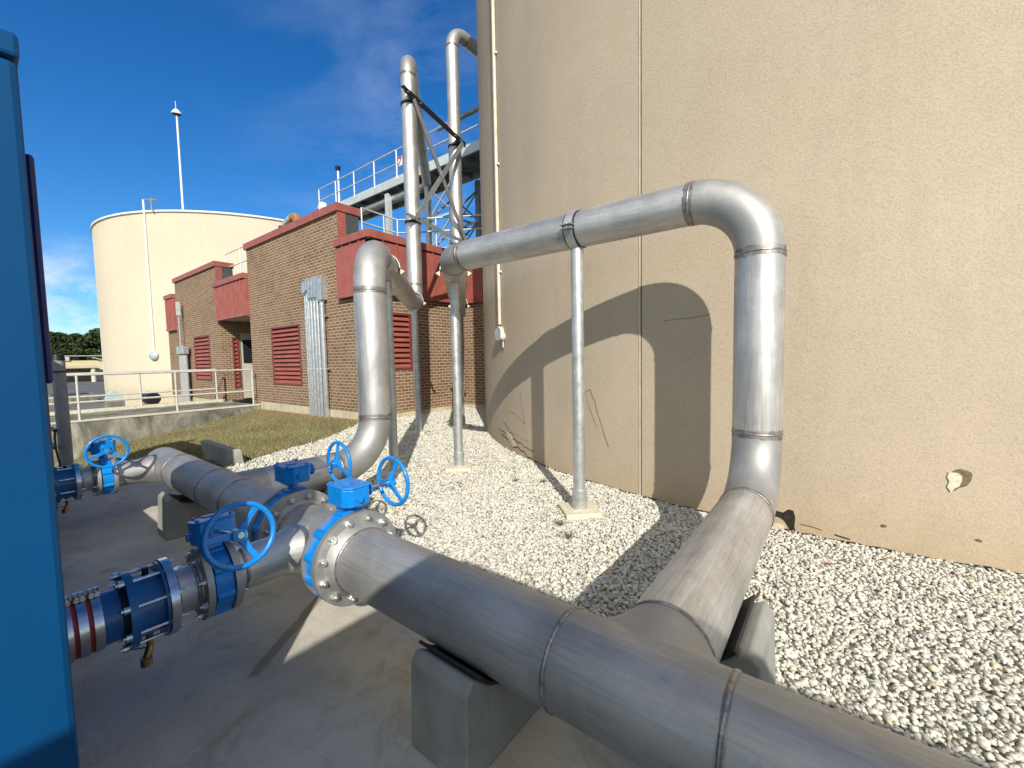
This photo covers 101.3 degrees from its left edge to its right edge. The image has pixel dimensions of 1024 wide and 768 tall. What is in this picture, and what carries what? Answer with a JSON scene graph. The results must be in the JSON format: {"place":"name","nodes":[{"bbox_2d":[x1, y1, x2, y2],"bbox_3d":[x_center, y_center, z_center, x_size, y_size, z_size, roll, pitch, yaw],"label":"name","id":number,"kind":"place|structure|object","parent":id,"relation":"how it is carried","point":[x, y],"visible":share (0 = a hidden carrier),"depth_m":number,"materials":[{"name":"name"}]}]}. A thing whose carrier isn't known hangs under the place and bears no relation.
{"place":"outdoors","nodes":[
{"label":"outdoors","id":0,"kind":"place"},
{"bbox_2d":[50,332,67,349],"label":"pine tree","id":1,"kind":"object","parent":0,"point":[55,337],"visible":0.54,"depth_m":97.99,"materials":[{"name":"green plant"}]},
{"bbox_2d":[53,335,86,357],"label":"pine tree","id":2,"kind":"object","parent":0,"point":[65,337],"visible":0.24,"depth_m":97.99,"materials":[{"name":"green plant"}]},
{"bbox_2d":[47,380,104,411],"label":"road","id":3,"kind":"structure","parent":0,"point":[97,387],"depth_m":34.88,"materials":[{"name":"grey asphalt"}]},
{"bbox_2d":[48,392,97,405],"bbox_3d":[-28.720,1.042,26.988,2.800,0.780,2.600,2,5,38],"label":"concrete box","id":4,"kind":"object","parent":3,"relation":"on","point":[75,399],"visible":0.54,"depth_m":26.65,"materials":[{"name":"grey concrete"}]},
{"bbox_2d":[65,355,103,381],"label":"basin structure","id":5,"kind":"object","parent":3,"relation":"on","point":[84,366],"visible":0.24,"depth_m":44.10,"materials":[{"name":"beige paint"}]},
{"bbox_2d":[104,391,124,407],"bbox_3d":[-19.637,0.943,20.741,0.600,1.200,0.680,2,5,38],"label":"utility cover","id":6,"kind":"object","parent":3,"relation":"on","point":[114,404],"visible":0.61,"depth_m":20.55,"materials":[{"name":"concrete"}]},
{"bbox_2d":[67,332,99,360],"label":"pine tree","id":7,"kind":"object","parent":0,"point":[76,344],"visible":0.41,"depth_m":98.66,"materials":[{"name":"green plant"}]},
{"bbox_2d":[77,328,101,359],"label":"pine tree","id":8,"kind":"object","parent":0,"point":[91,340],"visible":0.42,"depth_m":98.54,"materials":[{"name":"green plant"}]},
{"bbox_2d":[142,393,160,404],"bbox_3d":[-15.301,0.737,17.797,0.850,0.810,0.520,2,5,38],"label":"motor unit","id":9,"kind":"object","parent":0,"point":[152,401],"visible":0.52,"depth_m":17.53,"materials":[{"name":"black metal"}]},
{"bbox_2d":[54,409,357,468],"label":"grass","id":10,"kind":"structure","parent":0,"point":[261,436],"depth_m":10.24,"materials":[{"name":"green plant"}]},
{"bbox_2d":[51,355,73,468],"bbox_3d":[-7.517,0.520,6.948,1.334,1.990,0.232,2,5,38],"label":"vertical pipe","id":11,"kind":"object","parent":10,"relation":"on","point":[64,451],"visible":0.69,"depth_m":6.71,"materials":[{"name":"grey metal"}]},
{"bbox_2d":[201,440,243,466],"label":"kerb block","id":12,"kind":"structure","parent":10,"relation":"on","point":[221,454],"depth_m":6.31,"materials":[{"name":"concrete"}]},
{"bbox_2d":[0,0,479,350],"label":"sky","id":13,"kind":"structure","parent":0,"point":[271,96],"materials":[{"name":"blue"}]},
{"bbox_2d":[57,482,640,767],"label":"concrete slab","id":14,"kind":"structure","parent":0,"point":[292,671],"depth_m":1.96,"materials":[{"name":"grey concrete"}]},
{"bbox_2d":[0,28,79,767],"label":"equipment cabinet","id":15,"kind":"object","parent":14,"relation":"on","point":[37,721],"visible":1,"depth_m":0.89,"materials":[{"name":"blue metal"}]},
{"bbox_2d":[46,383,57,510],"bbox_3d":[-4.827,0.647,4.319,0.130,1.360,0.130,2,5,38],"label":"vertical pipe","id":16,"kind":"object","parent":14,"relation":"on","point":[50,431],"visible":0.1,"depth_m":4.32,"materials":[{"name":"plastic"}]},
{"bbox_2d":[158,491,212,540],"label":"concrete block","id":17,"kind":"structure","parent":14,"relation":"on","point":[176,513],"depth_m":3.65,"materials":[{"name":"concrete"}]},
{"bbox_2d":[110,447,310,542],"bbox_3d":[-2.637,0.873,3.544,3.020,0.484,0.632,1,4,35],"label":"header pipe","id":18,"kind":"object","parent":17,"relation":"on","point":[211,487],"visible":0.69,"depth_m":3.45,"materials":[{"name":"metal"}]},
{"bbox_2d":[84,435,129,494],"bbox_3d":[-3.760,0.735,3.864,0.508,0.589,0.297,2,5,38],"label":"butterfly valve","id":19,"kind":"object","parent":18,"relation":"attached to","point":[102,449],"visible":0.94,"depth_m":3.83,"materials":[{"name":"blue paint"}]},
{"bbox_2d":[53,460,101,512],"bbox_3d":[-3.947,0.924,3.791,0.336,0.418,0.313,2,5,38],"label":"flanged coupling","id":20,"kind":"object","parent":19,"relation":"attached to","point":[74,481],"visible":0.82,"depth_m":3.72,"materials":[{"name":"metal"}]},
{"bbox_2d":[251,441,351,540],"bbox_3d":[-1.336,0.769,2.671,0.301,0.737,0.550,2,5,38],"label":"butterfly valve","id":21,"kind":"object","parent":18,"relation":"attached to","point":[292,474],"visible":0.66,"depth_m":2.61,"materials":[{"name":"blue paint"}]},
{"bbox_2d":[320,489,361,509],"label":"concrete block","id":22,"kind":"structure","parent":14,"relation":"on","point":[325,491],"depth_m":3.80,"materials":[{"name":"grey concrete"}]},
{"bbox_2d":[263,55,430,490],"bbox_3d":[-3.743,-3.412,12.460,3.982,7.812,18.490,-3,4,-21],"label":"riser pipe","id":23,"kind":"object","parent":22,"relation":"on","point":[376,268],"visible":0.91,"depth_m":4.25,"materials":[{"name":"metal"}]},
{"bbox_2d":[411,640,538,767],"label":"concrete block","id":24,"kind":"structure","parent":14,"relation":"on","point":[465,715],"depth_m":1.54,"materials":[{"name":"concrete"}]},
{"bbox_2d":[311,510,982,767],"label":"header pipe","id":25,"kind":"object","parent":24,"relation":"on","point":[649,685],"visible":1,"depth_m":1.28,"materials":[{"name":"metal"}]},
{"bbox_2d":[303,456,409,601],"bbox_3d":[-0.842,0.793,2.268,0.297,0.720,0.518,2,5,38],"label":"butterfly valve","id":26,"kind":"object","parent":25,"relation":"attached to","point":[350,494],"visible":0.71,"depth_m":2.21,"materials":[{"name":"blue paint"}]},
{"bbox_2d":[222,489,369,609],"bbox_3d":[-1.196,0.918,2.364,0.544,0.484,0.738,2,5,38],"label":"cross tee","id":27,"kind":"object","parent":26,"relation":"attached to","point":[301,516],"visible":0.47,"depth_m":2.23,"materials":[{"name":"metal"}]},
{"bbox_2d":[185,501,275,615],"bbox_3d":[-1.348,0.807,1.932,0.636,0.538,0.279,-12,-4,38],"label":"butterfly valve","id":28,"kind":"object","parent":27,"relation":"attached to","point":[208,534],"visible":0.92,"depth_m":1.91,"materials":[{"name":"blue paint"}]},
{"bbox_2d":[107,547,215,667],"bbox_3d":[-1.567,0.996,1.885,0.336,0.418,0.313,2,5,38],"label":"flanged coupling","id":29,"kind":"object","parent":28,"relation":"attached to","point":[164,596],"visible":0.99,"depth_m":1.80,"materials":[{"name":"metal"}]},
{"bbox_2d":[65,586,123,662],"bbox_3d":[-1.727,0.960,1.677,0.235,0.258,0.228,2,5,38],"label":"pipe sleeve","id":30,"kind":"object","parent":29,"relation":"attached to","point":[95,620],"visible":0.63,"depth_m":1.65,"materials":[{"name":"metal"}]},
{"bbox_2d":[719,594,775,684],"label":"concrete block","id":31,"kind":"structure","parent":14,"relation":"on","point":[749,649],"depth_m":1.69,"materials":[{"name":"concrete"}]},
{"bbox_2d":[439,29,787,661],"bbox_3d":[0.102,-4.112,7.707,3.115,9.652,13.281,-1,4,-2],"label":"riser pipe","id":32,"kind":"object","parent":31,"relation":"on","point":[701,581],"visible":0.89,"depth_m":2.92,"materials":[{"name":"metal"}]},
{"bbox_2d":[400,85,466,244],"bbox_3d":[-1.828,-4.817,9.797,0.424,2.632,2.521,0,4,23],"label":"brace frame","id":33,"kind":"object","parent":32,"relation":"attached to","point":[416,101],"visible":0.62,"depth_m":9.53,"materials":[{"name":"black metal"}]},
{"bbox_2d":[223,407,1023,767],"bbox_3d":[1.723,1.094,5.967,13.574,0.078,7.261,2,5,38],"label":"gravel","id":34,"kind":"structure","parent":0,"point":[887,611],"depth_m":2.76,"materials":[{"name":"white gravel"}]},
{"bbox_2d":[376,467,410,477],"bbox_3d":[-1.548,1.168,5.522,0.340,0.060,0.340,-1,4,9],"label":"concrete footing","id":35,"kind":"object","parent":34,"relation":"on","point":[386,472],"visible":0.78,"depth_m":5.40,"materials":[{"name":"paint"}]},
{"bbox_2d":[386,256,405,471],"bbox_3d":[-1.576,-0.238,5.434,0.470,2.819,0.200,-2,4,-7],"label":"pipe stand","id":36,"kind":"object","parent":35,"relation":"on","point":[393,443],"visible":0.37,"depth_m":5.41,"materials":[{"name":"paint"}]},
{"bbox_2d":[408,429,429,434],"bbox_3d":[-1.897,0.985,8.559,0.340,0.060,0.340,-1,4,9],"label":"concrete footing","id":37,"kind":"object","parent":34,"relation":"on","point":[412,432],"visible":0.76,"depth_m":8.41,"materials":[{"name":"paint"}]},
{"bbox_2d":[412,292,426,430],"bbox_3d":[-1.925,-0.421,8.471,0.470,2.819,0.200,-2,4,-7],"label":"pipe stand","id":38,"kind":"object","parent":37,"relation":"on","point":[418,424],"visible":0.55,"depth_m":8.43,"materials":[{"name":"paint"}]},
{"bbox_2d":[445,462,471,472],"bbox_3d":[-0.719,1.139,5.725,0.340,0.060,0.340,-1,4,-3],"label":"concrete footing","id":39,"kind":"object","parent":34,"relation":"on","point":[451,467],"visible":0.83,"depth_m":5.60,"materials":[{"name":"paint"}]},
{"bbox_2d":[436,267,471,466],"bbox_3d":[-0.747,-0.267,5.637,0.470,2.819,0.200,-2,4,-7],"label":"pipe stand","id":40,"kind":"object","parent":39,"relation":"on","point":[456,378],"visible":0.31,"depth_m":5.60,"materials":[{"name":"paint"}]},
{"bbox_2d":[453,424,471,428],"bbox_3d":[-1.083,0.931,9.165,0.340,0.060,0.340,-1,4,9],"label":"concrete footing","id":41,"kind":"object","parent":34,"relation":"on","point":[466,426],"visible":0.45,"depth_m":9.03,"materials":[{"name":"concrete"}]},
{"bbox_2d":[448,300,469,425],"bbox_3d":[-1.111,-0.475,9.077,0.470,2.819,0.200,-2,4,-7],"label":"pipe stand","id":42,"kind":"object","parent":41,"relation":"on","point":[462,371],"visible":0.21,"depth_m":9.04,"materials":[{"name":"paint"}]},
{"bbox_2d":[550,518,564,524],"bbox_3d":[0.416,1.221,3.740,0.159,0.049,0.190,-3,4,-28],"label":"weed","id":43,"kind":"object","parent":34,"relation":"on","point":[560,523],"visible":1,"depth_m":3.73,"materials":[{"name":"green plant"}]},
{"bbox_2d":[563,531,575,539],"bbox_3d":[0.476,1.238,3.456,0.172,0.049,0.161,-4,5,-42],"label":"weed","id":44,"kind":"object","parent":34,"relation":"on","point":[567,535],"visible":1,"depth_m":3.47,"materials":[{"name":"green plant"}]},
{"bbox_2d":[558,501,601,519],"bbox_3d":[0.649,1.218,4.032,0.340,0.060,0.340,-2,4,-7],"label":"concrete footing","id":45,"kind":"object","parent":34,"relation":"on","point":[568,511],"visible":0.76,"depth_m":3.93,"materials":[{"name":"paint"}]},
{"bbox_2d":[559,209,586,509],"bbox_3d":[0.608,-0.185,3.927,0.174,2.814,0.392,2,5,38],"label":"pipe stand","id":46,"kind":"object","parent":45,"relation":"on","point":[579,495],"visible":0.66,"depth_m":3.90,"materials":[{"name":"paint"}]},
{"bbox_2d":[476,0,1023,573],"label":"storage tank","id":47,"kind":"object","parent":34,"relation":"on","point":[870,152],"visible":0.8,"depth_m":3.37,"materials":[{"name":"paint"}]},
{"bbox_2d":[318,124,479,221],"bbox_3d":[-2.693,-8.263,15.666,14.828,1.392,1.600,2,5,38],"label":"catwalk","id":48,"kind":"object","parent":47,"relation":"attached to","point":[470,158],"visible":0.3,"depth_m":16.28,"materials":[{"name":"white paint"}]},
{"bbox_2d":[398,156,401,166],"bbox_3d":[-4.210,-8.392,15.804,0.220,0.340,0.027,2,5,38],"label":"warning sign","id":49,"kind":"object","parent":48,"relation":"hanging from","point":[400,161],"visible":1,"depth_m":15.79,"materials":[{"name":"white paint"}]},
{"bbox_2d":[436,105,478,131],"bbox_3d":[0.100,-8.012,11.419,6.200,0.140,0.140,2,5,38],"label":"service pipe","id":50,"kind":"object","parent":47,"relation":"attached to","point":[472,111],"visible":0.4,"depth_m":12.49,"materials":[{"name":"grey metal"}]},
{"bbox_2d":[491,0,504,346],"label":"conduit","id":51,"kind":"object","parent":47,"relation":"attached to","point":[499,334],"visible":1,"depth_m":6.72,"materials":[{"name":"metal"}]},
{"label":"ground","id":52,"kind":"structure","parent":0,"visible":0},
{"bbox_2d":[51,342,85,358],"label":"bushy tree","id":53,"kind":"object","parent":52,"relation":"on","point":[69,346],"visible":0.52,"depth_m":97.93,"materials":[{"name":"green plant"}]},
{"bbox_2d":[63,346,101,360],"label":"bushy tree","id":54,"kind":"object","parent":52,"relation":"on","point":[78,352],"visible":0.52,"depth_m":98.18,"materials":[{"name":"green plant"}]},
{"bbox_2d":[50,401,260,465],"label":"walkway","id":55,"kind":"structure","parent":52,"relation":"on","point":[131,429],"depth_m":12.33,"materials":[{"name":"concrete"}]},
{"bbox_2d":[50,399,223,415],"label":"kerb","id":56,"kind":"structure","parent":55,"relation":"on","point":[136,407],"depth_m":14.29,"materials":[{"name":"beige paint"}]},
{"bbox_2d":[48,369,217,404],"bbox_3d":[-14.829,0.390,11.660,0.060,1.248,11.403,2,5,38],"label":"walkway railing","id":57,"kind":"object","parent":56,"relation":"on","point":[141,392],"visible":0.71,"depth_m":14.38,"materials":[{"name":"metal"}]},
{"bbox_2d":[50,404,260,424],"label":"kerb","id":58,"kind":"structure","parent":55,"relation":"on","point":[115,417],"depth_m":12.35,"materials":[{"name":"beige paint"}]},
{"bbox_2d":[49,369,254,419],"bbox_3d":[-13.443,0.550,8.671,0.060,1.248,14.773,2,5,38],"label":"walkway railing","id":59,"kind":"object","parent":58,"relation":"on","point":[176,395],"visible":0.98,"depth_m":12.41,"materials":[{"name":"metal"}]},
{"bbox_2d":[171,101,183,209],"bbox_3d":[-22.795,-9.154,29.353,0.594,20.500,0.594,2,5,38],"label":"light pole","id":60,"kind":"object","parent":52,"relation":"on","point":[176,112],"visible":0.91,"depth_m":28.89,"materials":[{"name":"white metal"}]},
{"bbox_2d":[90,210,283,406],"bbox_3d":[-18.720,-4.754,31.832,18.140,11.650,18.140,2,5,38],"label":"storage tank","id":61,"kind":"object","parent":52,"relation":"on","point":[180,242],"visible":0.35,"depth_m":23.09,"materials":[{"name":"beige metal"}]},
{"bbox_2d":[142,199,158,359],"bbox_3d":[-19.687,-5.596,22.766,0.500,8.600,0.210,-1,4,4],"label":"conduit","id":62,"kind":"object","parent":61,"relation":"attached to","point":[153,354],"visible":1,"depth_m":22.77,"materials":[{"name":"metal"}]},
{"bbox_2d":[143,197,157,210],"bbox_3d":[-19.223,-9.579,22.325,1.166,0.684,0.089,0,4,21],"label":"roof bracket","id":63,"kind":"object","parent":61,"relation":"attached to","point":[152,200],"visible":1,"depth_m":22.27,"materials":[{"name":"white metal"}]},
{"bbox_2d":[163,202,485,419],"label":"brick building","id":64,"kind":"structure","parent":52,"relation":"on","point":[253,318],"depth_m":12.57,"materials":[{"name":"brown brick"}]},
{"bbox_2d":[175,302,190,401],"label":"conduit bank","id":65,"kind":"structure","parent":64,"relation":"attached to","point":[182,351],"depth_m":18.81,"materials":[{"name":"grey metal"}]},
{"bbox_2d":[224,246,246,271],"bbox_3d":[-10.316,-4.421,16.056,3.374,1.624,0.048,2,5,38],"label":"roof railing","id":66,"kind":"object","parent":64,"relation":"on","point":[239,248],"visible":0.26,"depth_m":16.12,"materials":[{"name":"grey metal"}]},
{"bbox_2d":[239,333,254,397],"bbox_3d":[-10.792,-0.777,17.662,0.110,2.670,1.100,2,5,38],"label":"door","id":67,"kind":"structure","parent":64,"relation":"in","point":[245,338],"depth_m":17.36,"materials":[{"name":"paint"}]},
{"bbox_2d":[278,213,300,227],"bbox_3d":[-7.770,-5.385,14.762,1.430,1.110,0.400,2,5,38],"label":"roof vent pipe","id":68,"kind":"object","parent":64,"relation":"on","point":[291,217],"visible":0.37,"depth_m":14.46,"materials":[{"name":"white paint"}]},
{"bbox_2d":[301,275,329,416],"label":"conduit bank","id":69,"kind":"structure","parent":64,"relation":"attached to","point":[314,290],"depth_m":11.73,"materials":[{"name":"silver metal"}]},
{"bbox_2d":[315,202,326,209],"bbox_3d":[-5.756,-5.394,12.941,1.206,0.454,0.250,2,5,38],"label":"floodlight","id":70,"kind":"object","parent":64,"relation":"on","point":[321,205],"visible":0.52,"depth_m":12.95,"materials":[{"name":"white paint"}]},
{"bbox_2d":[385,193,392,234],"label":"steel column","id":71,"kind":"structure","parent":64,"relation":"on","point":[388,210],"depth_m":16.62,"materials":[{"name":"grey metal"}]},
{"bbox_2d":[360,207,480,245],"bbox_3d":[-1.580,-4.214,12.158,5.157,1.354,1.019,-2,4,-6],"label":"roof railing","id":72,"kind":"object","parent":64,"relation":"on","point":[397,220],"visible":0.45,"depth_m":12.17,"materials":[{"name":"grey metal"}]},
{"bbox_2d":[424,180,481,248],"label":"lattice tower","id":73,"kind":"structure","parent":64,"relation":"on","point":[476,194],"depth_m":15.40,"materials":[{"name":"grey metal"}]},
{"bbox_2d":[335,165,340,201],"bbox_3d":[-11.008,-6.480,27.349,0.260,14.950,0.260,2,5,38],"label":"light pole","id":74,"kind":"object","parent":52,"relation":"on","point":[337,168],"visible":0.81,"depth_m":26.89,"materials":[{"name":"grey metal"}]}
]}

